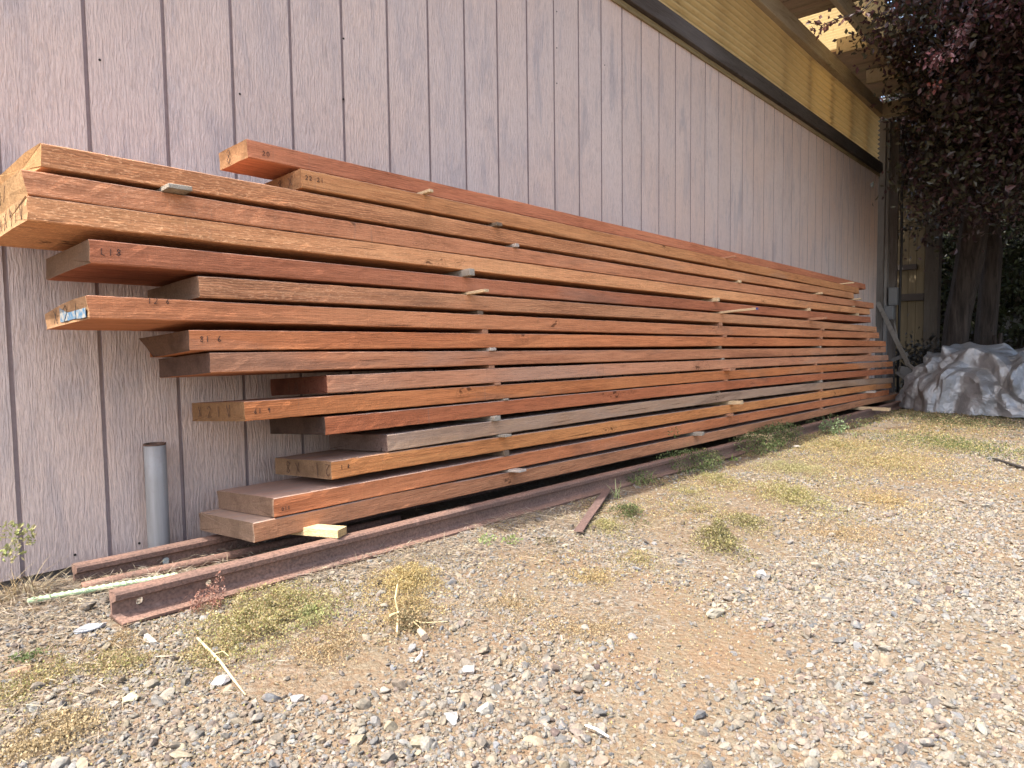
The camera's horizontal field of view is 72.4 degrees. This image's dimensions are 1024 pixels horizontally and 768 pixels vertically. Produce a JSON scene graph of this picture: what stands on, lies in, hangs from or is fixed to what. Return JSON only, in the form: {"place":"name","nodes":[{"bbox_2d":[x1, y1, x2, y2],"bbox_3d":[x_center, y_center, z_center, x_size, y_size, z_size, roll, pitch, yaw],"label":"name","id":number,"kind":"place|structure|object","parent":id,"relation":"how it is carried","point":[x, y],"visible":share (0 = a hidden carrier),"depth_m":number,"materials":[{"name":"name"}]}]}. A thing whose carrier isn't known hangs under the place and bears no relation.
{"place":"outdoors","nodes":[
{"label":"outdoors","id":0,"kind":"place"},
{"bbox_2d":[0,399,1023,767],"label":"ground","id":1,"kind":"structure","parent":0,"point":[372,663],"depth_m":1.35,"materials":[{"name":"gravel"}]},
{"bbox_2d":[7,664,33,676],"bbox_3d":[-0.864,0.506,1.233,0.019,0.016,0.041,2,5,41],"label":"stone","id":2,"kind":"object","parent":1,"relation":"on","point":[17,670],"visible":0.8,"depth_m":1.23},
{"bbox_2d":[0,520,76,602],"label":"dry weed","id":3,"kind":"object","parent":1,"relation":"on","point":[17,533],"visible":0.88,"depth_m":1.59,"materials":[{"name":"green plant"}]},
{"bbox_2d":[73,622,106,633],"bbox_3d":[-0.855,0.493,1.419,0.021,0.014,0.062,2,5,41],"label":"stone","id":4,"kind":"object","parent":1,"relation":"on","point":[88,627],"visible":1,"depth_m":1.42,"materials":[{"name":"stone"}]},
{"bbox_2d":[27,572,177,602],"bbox_3d":[-0.953,0.478,1.643,0.306,0.022,0.016,-3,5,-37],"label":"coated rebar","id":5,"kind":"object","parent":1,"relation":"on","point":[93,589],"visible":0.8,"depth_m":1.62,"materials":[{"name":"metal"}]},
{"bbox_2d":[123,692,139,702],"bbox_3d":[-0.619,0.510,1.135,0.026,0.013,0.023,-3,4,-30],"label":"stone","id":6,"kind":"object","parent":1,"relation":"on","point":[131,697],"visible":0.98,"depth_m":1.13,"materials":[{"name":"stone"}]},
{"bbox_2d":[143,633,157,644],"bbox_3d":[-0.705,0.501,1.366,0.048,0.016,0.014,2,5,41],"label":"stone","id":7,"kind":"object","parent":1,"relation":"on","point":[152,640],"visible":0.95,"depth_m":1.36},
{"bbox_2d":[143,442,169,547],"bbox_3d":[-0.997,0.341,1.965,0.058,0.351,0.058,2,5,41],"label":"standpipe","id":8,"kind":"object","parent":1,"relation":"on","point":[156,492],"visible":0.84,"depth_m":1.94,"materials":[{"name":"metal"}]},
{"bbox_2d":[163,557,168,563],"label":"stone","id":9,"kind":"object","parent":1,"relation":"on","point":[165,561],"visible":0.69,"depth_m":1.86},
{"bbox_2d":[178,571,225,616],"bbox_3d":[-0.678,0.461,1.542,0.105,0.076,0.107,1,4,26],"label":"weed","id":10,"kind":"object","parent":1,"relation":"on","point":[213,601],"visible":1,"depth_m":1.54,"materials":[{"name":"red plant"}]},
{"bbox_2d":[210,674,230,686],"bbox_3d":[-0.498,0.506,1.195,0.034,0.017,0.034,2,5,41],"label":"stone","id":11,"kind":"object","parent":1,"relation":"on","point":[224,679],"visible":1,"depth_m":1.19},
{"bbox_2d":[197,637,245,694],"bbox_3d":[-0.514,0.497,1.254,0.025,0.009,0.290,-4,5,-38],"label":"dry stalk","id":12,"kind":"object","parent":1,"relation":"on","point":[220,662],"visible":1,"depth_m":1.25,"materials":[{"name":"plant"}]},
{"bbox_2d":[81,515,400,587],"bbox_3d":[-0.695,0.465,1.990,0.031,0.044,0.932,3,5,43],"label":"iron pipe","id":13,"kind":"object","parent":1,"relation":"on","point":[228,556],"visible":0.73,"depth_m":1.90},
{"bbox_2d":[290,694,304,702],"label":"stone","id":14,"kind":"object","parent":1,"relation":"on","point":[295,698],"visible":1,"depth_m":1.12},
{"bbox_2d":[396,606,425,633],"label":"dead weed","id":15,"kind":"object","parent":1,"relation":"on","point":[406,625],"visible":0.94,"depth_m":1.43,"materials":[{"name":"beige plant"}]},
{"bbox_2d":[389,575,447,633],"bbox_3d":[-0.225,0.455,1.451,0.146,0.076,0.112,2,5,41],"label":"dead branch","id":16,"kind":"object","parent":1,"relation":"on","point":[392,614],"visible":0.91,"depth_m":1.46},
{"bbox_2d":[415,650,422,661],"bbox_3d":[-0.169,0.498,1.284,0.008,0.005,0.049,0,4,8],"label":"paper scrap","id":17,"kind":"object","parent":1,"relation":"on","point":[418,657],"visible":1,"depth_m":1.27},
{"bbox_2d":[417,628,427,640],"bbox_3d":[-0.178,0.493,1.379,0.015,0.016,0.033,-3,4,-27],"label":"wood stub","id":18,"kind":"object","parent":1,"relation":"on","point":[422,634],"visible":1,"depth_m":1.37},
{"bbox_2d":[444,712,457,724],"bbox_3d":[-0.089,0.509,1.068,0.023,0.021,0.031,2,5,41],"label":"stone","id":19,"kind":"object","parent":1,"relation":"on","point":[452,717],"visible":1,"depth_m":1.06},
{"bbox_2d":[0,0,931,591],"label":"shed","id":20,"kind":"structure","parent":1,"relation":"on","point":[744,126],"depth_m":2.56,"materials":[{"name":"paint"}]},
{"bbox_2d":[463,665,473,673],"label":"stone","id":21,"kind":"object","parent":1,"relation":"on","point":[468,669],"visible":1,"depth_m":1.23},
{"bbox_2d":[72,404,868,583],"bbox_3d":[1.454,0.323,4.633,0.077,0.205,7.735,2,5,41],"label":"rail","id":22,"kind":"object","parent":1,"relation":"on","point":[176,551],"visible":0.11,"depth_m":1.88,"materials":[{"name":"metal"}]},
{"bbox_2d":[199,393,897,542],"bbox_3d":[1.597,0.252,4.628,0.304,0.215,7.260,2,5,41],"label":"timber","id":23,"kind":"object","parent":22,"relation":"on","point":[253,528],"visible":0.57,"depth_m":2.35,"materials":[{"name":"wood"}]},
{"bbox_2d":[499,468,525,472],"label":"sticker","id":24,"kind":"object","parent":23,"relation":"on","point":[517,470],"visible":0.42,"depth_m":2.52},
{"bbox_2d":[217,390,888,517],"bbox_3d":[1.409,0.207,4.414,0.310,0.198,6.580,2,5,41],"label":"timber","id":25,"kind":"object","parent":23,"relation":"on","point":[279,498],"visible":0.69,"depth_m":2.31,"materials":[{"name":"brown"}]},
{"bbox_2d":[480,450,508,455],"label":"sticker","id":26,"kind":"object","parent":25,"relation":"on","point":[503,453],"visible":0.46,"depth_m":2.52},
{"bbox_2d":[275,383,891,479],"bbox_3d":[1.505,0.134,4.522,0.300,0.210,6.513,2,5,41],"label":"timber","id":27,"kind":"object","parent":25,"relation":"on","point":[334,464],"visible":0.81,"depth_m":2.52,"materials":[{"name":"brown"}]},
{"bbox_2d":[329,378,892,451],"bbox_3d":[1.590,0.075,4.626,0.304,0.212,6.379,2,5,41],"label":"timber","id":28,"kind":"object","parent":27,"relation":"on","point":[397,438],"visible":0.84,"depth_m":2.71,"materials":[{"name":"wood"}]},
{"bbox_2d":[452,415,500,420],"bbox_3d":[-0.155,0.126,2.565,0.288,0.036,0.032,3,5,43],"label":"sticker","id":29,"kind":"object","parent":28,"relation":"on","point":[493,418],"visible":0.48,"depth_m":2.49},
{"bbox_2d":[485,434,511,436],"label":"sticker","id":30,"kind":"object","parent":28,"relation":"attached to","point":[504,435],"visible":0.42,"depth_m":2.49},
{"bbox_2d":[269,369,892,434],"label":"timber","id":31,"kind":"object","parent":28,"relation":"on","point":[334,423],"visible":0.89,"depth_m":2.51,"materials":[{"name":"wood"}]},
{"bbox_2d":[192,361,892,420],"bbox_3d":[1.443,-0.060,4.458,0.300,0.186,6.848,2,5,41],"label":"timber","id":32,"kind":"object","parent":31,"relation":"on","point":[260,409],"visible":0.98,"depth_m":2.31,"materials":[{"name":"brown"}]},
{"bbox_2d":[482,398,508,400],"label":"sticker","id":33,"kind":"object","parent":32,"relation":"on","point":[497,399],"visible":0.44,"depth_m":2.54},
{"bbox_2d":[270,355,887,395],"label":"timber","id":34,"kind":"object","parent":32,"relation":"on","point":[339,383],"visible":0.97,"depth_m":2.51,"materials":[{"name":"brown"}]},
{"bbox_2d":[442,382,500,386],"bbox_3d":[-0.154,0.004,2.582,0.274,0.026,0.030,2,5,40],"label":"sticker","id":35,"kind":"object","parent":34,"relation":"attached to","point":[497,383],"visible":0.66,"depth_m":2.54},
{"bbox_2d":[158,347,885,377],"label":"timber","id":36,"kind":"object","parent":34,"relation":"on","point":[227,364],"visible":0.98,"depth_m":2.25,"materials":[{"name":"wood"}]},
{"bbox_2d":[437,365,494,370],"bbox_3d":[-0.173,-0.056,2.568,0.266,0.029,0.030,2,5,39],"label":"sticker","id":37,"kind":"object","parent":36,"relation":"attached to","point":[474,367],"visible":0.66,"depth_m":2.53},
{"bbox_2d":[139,330,885,356],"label":"timber","id":38,"kind":"object","parent":36,"relation":"on","point":[183,343],"visible":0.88,"depth_m":2.26,"materials":[{"name":"brown"}]},
{"bbox_2d":[45,295,878,339],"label":"timber","id":39,"kind":"object","parent":38,"relation":"on","point":[101,313],"visible":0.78,"depth_m":1.99,"materials":[{"name":"brown"}]},
{"bbox_2d":[455,329,487,332],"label":"sticker","id":40,"kind":"object","parent":39,"relation":"attached to","point":[480,331],"visible":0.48,"depth_m":2.47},
{"bbox_2d":[147,276,876,331],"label":"timber","id":41,"kind":"object","parent":39,"relation":"on","point":[204,288],"visible":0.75,"depth_m":2.28,"materials":[{"name":"wood"}]},
{"bbox_2d":[46,239,870,323],"bbox_3d":[1.060,-0.432,4.027,0.300,0.134,6.396,2,5,41],"label":"timber","id":42,"kind":"object","parent":41,"relation":"on","point":[97,261],"visible":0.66,"depth_m":1.91,"materials":[{"name":"brown"}]},
{"bbox_2d":[0,195,869,315],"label":"timber","id":43,"kind":"object","parent":42,"relation":"on","point":[31,222],"visible":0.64,"depth_m":1.88,"materials":[{"name":"brown"}]},
{"bbox_2d":[0,169,873,308],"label":"timber","id":44,"kind":"object","parent":43,"relation":"on","point":[18,185],"visible":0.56,"depth_m":1.93,"materials":[{"name":"brown"}]},
{"bbox_2d":[0,143,853,298],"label":"timber","id":45,"kind":"object","parent":44,"relation":"on","point":[57,160],"visible":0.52,"depth_m":1.98,"materials":[{"name":"wood"}]},
{"bbox_2d":[155,183,191,194],"bbox_3d":[-0.884,-0.452,1.728,0.311,0.031,0.055,3,5,42],"label":"sticker","id":46,"kind":"object","parent":45,"relation":"attached to","point":[176,189],"visible":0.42,"depth_m":1.63,"materials":[{"name":"wood"}]},
{"bbox_2d":[505,243,518,247],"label":"sticker","id":47,"kind":"object","parent":45,"relation":"attached to","point":[515,245],"visible":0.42,"depth_m":2.58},
{"bbox_2d":[265,169,858,293],"bbox_3d":[1.110,-0.683,4.096,0.300,0.134,5.521,2,5,41],"label":"timber","id":48,"kind":"object","parent":45,"relation":"on","point":[313,182],"visible":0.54,"depth_m":2.54,"materials":[{"name":"brown"}]},
{"bbox_2d":[418,189,432,194],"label":"sticker","id":49,"kind":"object","parent":48,"relation":"attached to","point":[427,191],"visible":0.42,"depth_m":2.24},
{"bbox_2d":[486,222,501,226],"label":"sticker","id":50,"kind":"object","parent":48,"relation":"attached to","point":[496,224],"visible":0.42,"depth_m":2.50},
{"bbox_2d":[219,139,865,289],"bbox_3d":[1.208,-0.750,4.152,0.154,0.129,6.010,2,5,41],"label":"timber","id":51,"kind":"object","parent":48,"relation":"on","point":[248,157],"visible":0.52,"depth_m":2.29,"materials":[{"name":"brown"}]},
{"bbox_2d":[441,268,474,276],"bbox_3d":[-0.248,-0.373,2.465,0.306,0.043,0.026,3,5,42],"label":"sticker","id":52,"kind":"object","parent":42,"relation":"attached to","point":[469,272],"visible":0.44,"depth_m":2.38,"materials":[{"name":"wood"}]},
{"bbox_2d":[457,289,488,294],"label":"sticker","id":53,"kind":"object","parent":42,"relation":"attached to","point":[476,292],"visible":0.42,"depth_m":2.37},
{"bbox_2d":[701,298,719,301],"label":"sticker","id":54,"kind":"object","parent":42,"relation":"attached to","point":[714,299],"visible":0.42,"depth_m":3.87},
{"bbox_2d":[710,308,757,313],"bbox_3d":[1.156,-0.402,3.958,0.479,0.043,0.028,3,5,43],"label":"sticker","id":55,"kind":"object","parent":42,"relation":"on","point":[738,310],"visible":0.59,"depth_m":3.86,"materials":[{"name":"beige"}]},
{"bbox_2d":[794,317,826,320],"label":"sticker","id":56,"kind":"object","parent":42,"relation":"on","point":[815,318],"visible":0.48,"depth_m":5.05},
{"bbox_2d":[454,310,482,314],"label":"sticker","id":57,"kind":"object","parent":41,"relation":"attached to","point":[476,312],"visible":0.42,"depth_m":2.45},
{"bbox_2d":[699,322,722,325],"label":"sticker","id":58,"kind":"object","parent":39,"relation":"attached to","point":[716,324],"visible":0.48,"depth_m":3.94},
{"bbox_2d":[460,348,495,350],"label":"sticker","id":59,"kind":"object","parent":38,"relation":"attached to","point":[487,349],"visible":0.48,"depth_m":2.48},
{"bbox_2d":[784,346,820,348],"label":"sticker","id":60,"kind":"object","parent":38,"relation":"attached to","point":[807,347],"visible":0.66,"depth_m":5.28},
{"bbox_2d":[844,338,869,340],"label":"sticker","id":61,"kind":"object","parent":38,"relation":"attached to","point":[866,339],"visible":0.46,"depth_m":6.28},
{"bbox_2d":[679,346,721,349],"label":"sticker","id":62,"kind":"object","parent":36,"relation":"on","point":[716,347],"visible":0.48,"depth_m":3.94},
{"bbox_2d":[678,358,724,361],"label":"sticker","id":63,"kind":"object","parent":36,"relation":"attached to","point":[705,359],"visible":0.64,"depth_m":3.99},
{"bbox_2d":[680,368,734,372],"bbox_3d":[1.128,-0.078,4.042,0.312,0.032,0.074,2,5,41],"label":"sticker","id":64,"kind":"object","parent":34,"relation":"attached to","point":[728,369],"visible":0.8,"depth_m":3.99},
{"bbox_2d":[779,364,816,366],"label":"sticker","id":65,"kind":"object","parent":34,"relation":"attached to","point":[797,365],"visible":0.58,"depth_m":5.23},
{"bbox_2d":[837,353,871,355],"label":"sticker","id":66,"kind":"object","parent":34,"relation":"attached to","point":[860,354],"visible":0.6,"depth_m":6.35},
{"bbox_2d":[788,372,822,374],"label":"sticker","id":67,"kind":"object","parent":32,"relation":"attached to","point":[809,373],"visible":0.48,"depth_m":5.30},
{"bbox_2d":[693,390,719,393],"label":"sticker","id":68,"kind":"object","parent":31,"relation":"attached to","point":[708,392],"visible":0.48,"depth_m":3.92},
{"bbox_2d":[836,368,870,371],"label":"sticker","id":69,"kind":"object","parent":31,"relation":"attached to","point":[856,369],"visible":0.62,"depth_m":6.32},
{"bbox_2d":[702,400,742,404],"bbox_3d":[1.176,0.109,4.070,0.339,0.043,0.040,3,5,42],"label":"sticker","id":70,"kind":"object","parent":28,"relation":"attached to","point":[735,402],"visible":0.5,"depth_m":3.99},
{"bbox_2d":[787,380,822,383],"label":"sticker","id":71,"kind":"object","parent":28,"relation":"on","point":[818,381],"visible":0.44,"depth_m":5.27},
{"bbox_2d":[803,389,822,391],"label":"sticker","id":72,"kind":"object","parent":28,"relation":"attached to","point":[821,390],"visible":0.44,"depth_m":5.25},
{"bbox_2d":[835,376,868,379],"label":"sticker","id":73,"kind":"object","parent":28,"relation":"on","point":[862,377],"visible":0.6,"depth_m":6.28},
{"bbox_2d":[711,413,733,416],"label":"sticker","id":74,"kind":"object","parent":27,"relation":"attached to","point":[728,414],"visible":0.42,"depth_m":3.98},
{"bbox_2d":[857,391,875,392],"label":"sticker","id":75,"kind":"object","parent":27,"relation":"attached to","point":[867,392],"visible":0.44,"depth_m":6.19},
{"bbox_2d":[677,432,704,435],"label":"sticker","id":76,"kind":"object","parent":25,"relation":"attached to","point":[696,434],"visible":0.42,"depth_m":3.64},
{"bbox_2d":[476,702,493,715],"bbox_3d":[-0.043,0.511,1.099,0.027,0.020,0.028,2,5,41],"label":"stone","id":77,"kind":"object","parent":1,"relation":"on","point":[485,708],"visible":1,"depth_m":1.09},
{"bbox_2d":[477,533,522,545],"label":"weed","id":78,"kind":"object","parent":1,"relation":"on","point":[488,539],"visible":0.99,"depth_m":2.06,"materials":[{"name":"green plant"}]},
{"bbox_2d":[109,401,900,626],"bbox_3d":[1.717,0.312,4.413,0.077,0.206,7.822,2,5,41],"label":"rail","id":79,"kind":"object","parent":1,"relation":"on","point":[163,596],"visible":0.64,"depth_m":1.94,"materials":[{"name":"metal"}]},
{"bbox_2d":[291,524,346,537],"bbox_3d":[-0.637,0.397,1.934,0.381,0.022,0.045,0,4,18],"label":"bearer","id":80,"kind":"object","parent":79,"relation":"on","point":[326,531],"visible":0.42,"depth_m":1.88,"materials":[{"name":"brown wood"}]},
{"bbox_2d":[733,433,771,439],"bbox_3d":[1.355,0.304,4.212,0.420,0.022,0.050,2,5,41],"label":"bearer","id":81,"kind":"object","parent":79,"relation":"on","point":[752,435],"visible":0.24,"depth_m":4.13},
{"bbox_2d":[852,406,890,410],"bbox_3d":[3.018,0.208,6.016,0.420,0.025,0.060,2,5,41],"label":"bearer","id":82,"kind":"object","parent":79,"relation":"on","point":[874,408],"visible":0.58,"depth_m":5.93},
{"bbox_2d":[0,408,1023,767],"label":"ground cover","id":83,"kind":"object","parent":1,"relation":"on","point":[264,612],"visible":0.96,"depth_m":1.65,"materials":[{"name":"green plant"}]},
{"bbox_2d":[0,426,1023,767],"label":"straw litter","id":84,"kind":"object","parent":1,"relation":"on","point":[42,588],"visible":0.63,"depth_m":1.71,"materials":[{"name":"beige plant"}]},
{"bbox_2d":[536,537,556,543],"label":"weed","id":85,"kind":"object","parent":1,"relation":"on","point":[549,538],"visible":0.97,"depth_m":2.07,"materials":[{"name":"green plant"}]},
{"bbox_2d":[574,487,611,531],"bbox_3d":[0.295,0.433,2.466,0.030,0.008,0.655,0,4,16],"label":"flat bar","id":86,"kind":"object","parent":1,"relation":"on","point":[582,525],"visible":1,"depth_m":2.40,"materials":[{"name":"metal"}]},
{"bbox_2d":[585,724,608,737],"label":"twig","id":87,"kind":"object","parent":1,"relation":"on","point":[597,730],"visible":1,"depth_m":1.03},
{"bbox_2d":[605,481,621,497],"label":"grass tuft","id":88,"kind":"object","parent":1,"relation":"on","point":[615,494],"visible":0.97,"depth_m":2.72,"materials":[{"name":"green plant"}]},
{"bbox_2d":[618,501,641,513],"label":"weed","id":89,"kind":"object","parent":1,"relation":"on","point":[626,506],"visible":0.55,"depth_m":2.44,"materials":[{"name":"green plant"}]},
{"bbox_2d":[596,468,676,486],"bbox_3d":[0.538,0.396,2.998,0.322,0.069,0.289,-2,4,-19],"label":"grass tuft","id":90,"kind":"object","parent":1,"relation":"on","point":[643,479],"visible":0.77,"depth_m":2.97,"materials":[{"name":"green plant"}]},
{"bbox_2d":[654,427,724,473],"bbox_3d":[0.885,0.303,3.374,0.342,0.232,0.491,2,5,41],"label":"weed","id":91,"kind":"object","parent":1,"relation":"on","point":[706,462],"visible":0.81,"depth_m":3.30,"materials":[{"name":"green plant"}]},
{"bbox_2d":[706,608,724,618],"bbox_3d":[0.438,0.494,1.515,0.036,0.024,0.067,2,5,41],"label":"stone","id":92,"kind":"object","parent":1,"relation":"on","point":[711,613],"visible":1,"depth_m":1.50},
{"bbox_2d":[690,419,804,456],"bbox_3d":[1.560,0.316,4.059,1.015,0.126,0.636,-4,5,-40],"label":"weed","id":93,"kind":"object","parent":1,"relation":"on","point":[764,431],"visible":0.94,"depth_m":4.00,"materials":[{"name":"green plant"}]},
{"bbox_2d":[756,570,765,578],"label":"stone","id":94,"kind":"object","parent":1,"relation":"on","point":[763,574],"visible":0.81,"depth_m":1.75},
{"bbox_2d":[795,413,900,437],"bbox_3d":[2.271,0.282,4.803,0.698,0.126,1.101,1,4,24],"label":"weed","id":95,"kind":"object","parent":1,"relation":"on","point":[835,422],"visible":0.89,"depth_m":4.75,"materials":[{"name":"green plant"}]},
{"bbox_2d":[874,120,900,392],"bbox_3d":[4.286,-1.378,8.003,0.242,3.180,0.117,-1,4,-2],"label":"corner post","id":96,"kind":"object","parent":1,"relation":"on","point":[887,249],"visible":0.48,"depth_m":7.95,"materials":[{"name":"wood"}]},
{"bbox_2d":[885,306,894,319],"bbox_3d":[4.293,-0.812,7.947,0.089,0.155,0.092,2,5,41],"label":"electrical box","id":97,"kind":"object","parent":96,"relation":"attached to","point":[890,312],"visible":0.78,"depth_m":7.91,"materials":[{"name":"grey metal"}]},
{"bbox_2d":[888,287,898,304],"bbox_3d":[4.331,-0.995,7.940,0.089,0.198,0.092,2,5,41],"label":"electrical box","id":98,"kind":"object","parent":96,"relation":"attached to","point":[893,296],"visible":1,"depth_m":7.91,"materials":[{"name":"grey metal"}]},
{"bbox_2d":[891,352,907,361],"bbox_3d":[4.256,-0.294,7.682,0.174,0.112,0.020,2,5,41],"label":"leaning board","id":99,"kind":"object","parent":1,"relation":"on","point":[896,358],"visible":0.82,"depth_m":7.69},
{"bbox_2d":[896,135,907,392],"bbox_3d":[4.406,-1.309,7.896,0.077,2.952,0.063,2,5,41],"label":"conduit","id":100,"kind":"object","parent":1,"relation":"on","point":[900,271],"visible":0.66,"depth_m":7.91,"materials":[{"name":"metal"}]},
{"bbox_2d":[898,366,909,376],"bbox_3d":[4.171,-0.123,7.372,0.195,0.137,0.111,1,4,27],"label":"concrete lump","id":101,"kind":"object","parent":1,"relation":"on","point":[903,371],"visible":0.42,"depth_m":7.34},
{"bbox_2d":[876,301,909,365],"bbox_3d":[4.173,-0.562,7.667,0.042,0.721,0.686,-1,4,0],"label":"leaning board","id":102,"kind":"object","parent":101,"relation":"on","point":[894,335],"visible":1,"depth_m":7.64,"materials":[{"name":"wood"}]},
{"bbox_2d":[806,0,1023,348],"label":"plum tree","id":103,"kind":"object","parent":1,"relation":"on","point":[975,155],"visible":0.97,"depth_m":5.92,"materials":[{"name":"purple plant"}]},
{"bbox_2d":[895,161,944,392],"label":"back shed","id":104,"kind":"structure","parent":1,"relation":"on","point":[920,299],"depth_m":8.91,"materials":[{"name":"wood"}]},
{"bbox_2d":[878,95,972,343],"bbox_3d":[5.791,-2.888,11.511,4.789,5.709,5.067,-1,4,-6],"label":"background tree","id":105,"kind":"object","parent":1,"relation":"on","point":[943,305],"depth_m":10.62,"materials":[{"name":"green plant"}]},
{"bbox_2d":[878,5,1022,347],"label":"tree","id":106,"kind":"object","parent":1,"relation":"on","point":[987,313],"visible":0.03,"depth_m":7.79,"materials":[{"name":"brown plant"}]},
{"bbox_2d":[895,315,1013,390],"bbox_3d":[5.027,-0.142,8.298,1.609,1.417,1.949,-2,4,-15],"label":"shrub","id":107,"kind":"object","parent":1,"relation":"on","point":[915,356],"visible":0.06,"depth_m":8.20,"materials":[{"name":"green plant"}]},
{"bbox_2d":[992,333,1023,349],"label":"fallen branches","id":108,"kind":"object","parent":107,"relation":"on","point":[997,344],"visible":0.42,"depth_m":7.32,"materials":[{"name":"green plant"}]},
{"bbox_2d":[895,341,1023,416],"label":"tarp","id":109,"kind":"object","parent":1,"relation":"on","point":[962,377],"visible":1,"depth_m":6.10,"materials":[{"name":"silver plastic"}]},
{"bbox_2d":[896,371,904,379],"bbox_3d":[4.056,-0.049,7.211,0.026,0.153,0.300,-1,4,-6],"label":"leaning board","id":110,"kind":"object","parent":109,"relation":"on","point":[900,375],"visible":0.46,"depth_m":7.27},
{"bbox_2d":[940,214,1023,347],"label":"hedge","id":111,"kind":"object","parent":1,"relation":"on","point":[946,267],"visible":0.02,"depth_m":12.99,"materials":[{"name":"green plant"}]},
{"bbox_2d":[941,181,1023,348],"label":"background tree","id":112,"kind":"object","parent":1,"relation":"on","point":[1015,287],"visible":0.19,"depth_m":10.38,"materials":[{"name":"green plant"}]},
{"bbox_2d":[992,458,1023,468],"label":"dark stick","id":113,"kind":"object","parent":1,"relation":"on","point":[1010,463],"visible":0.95,"depth_m":3.44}
]}

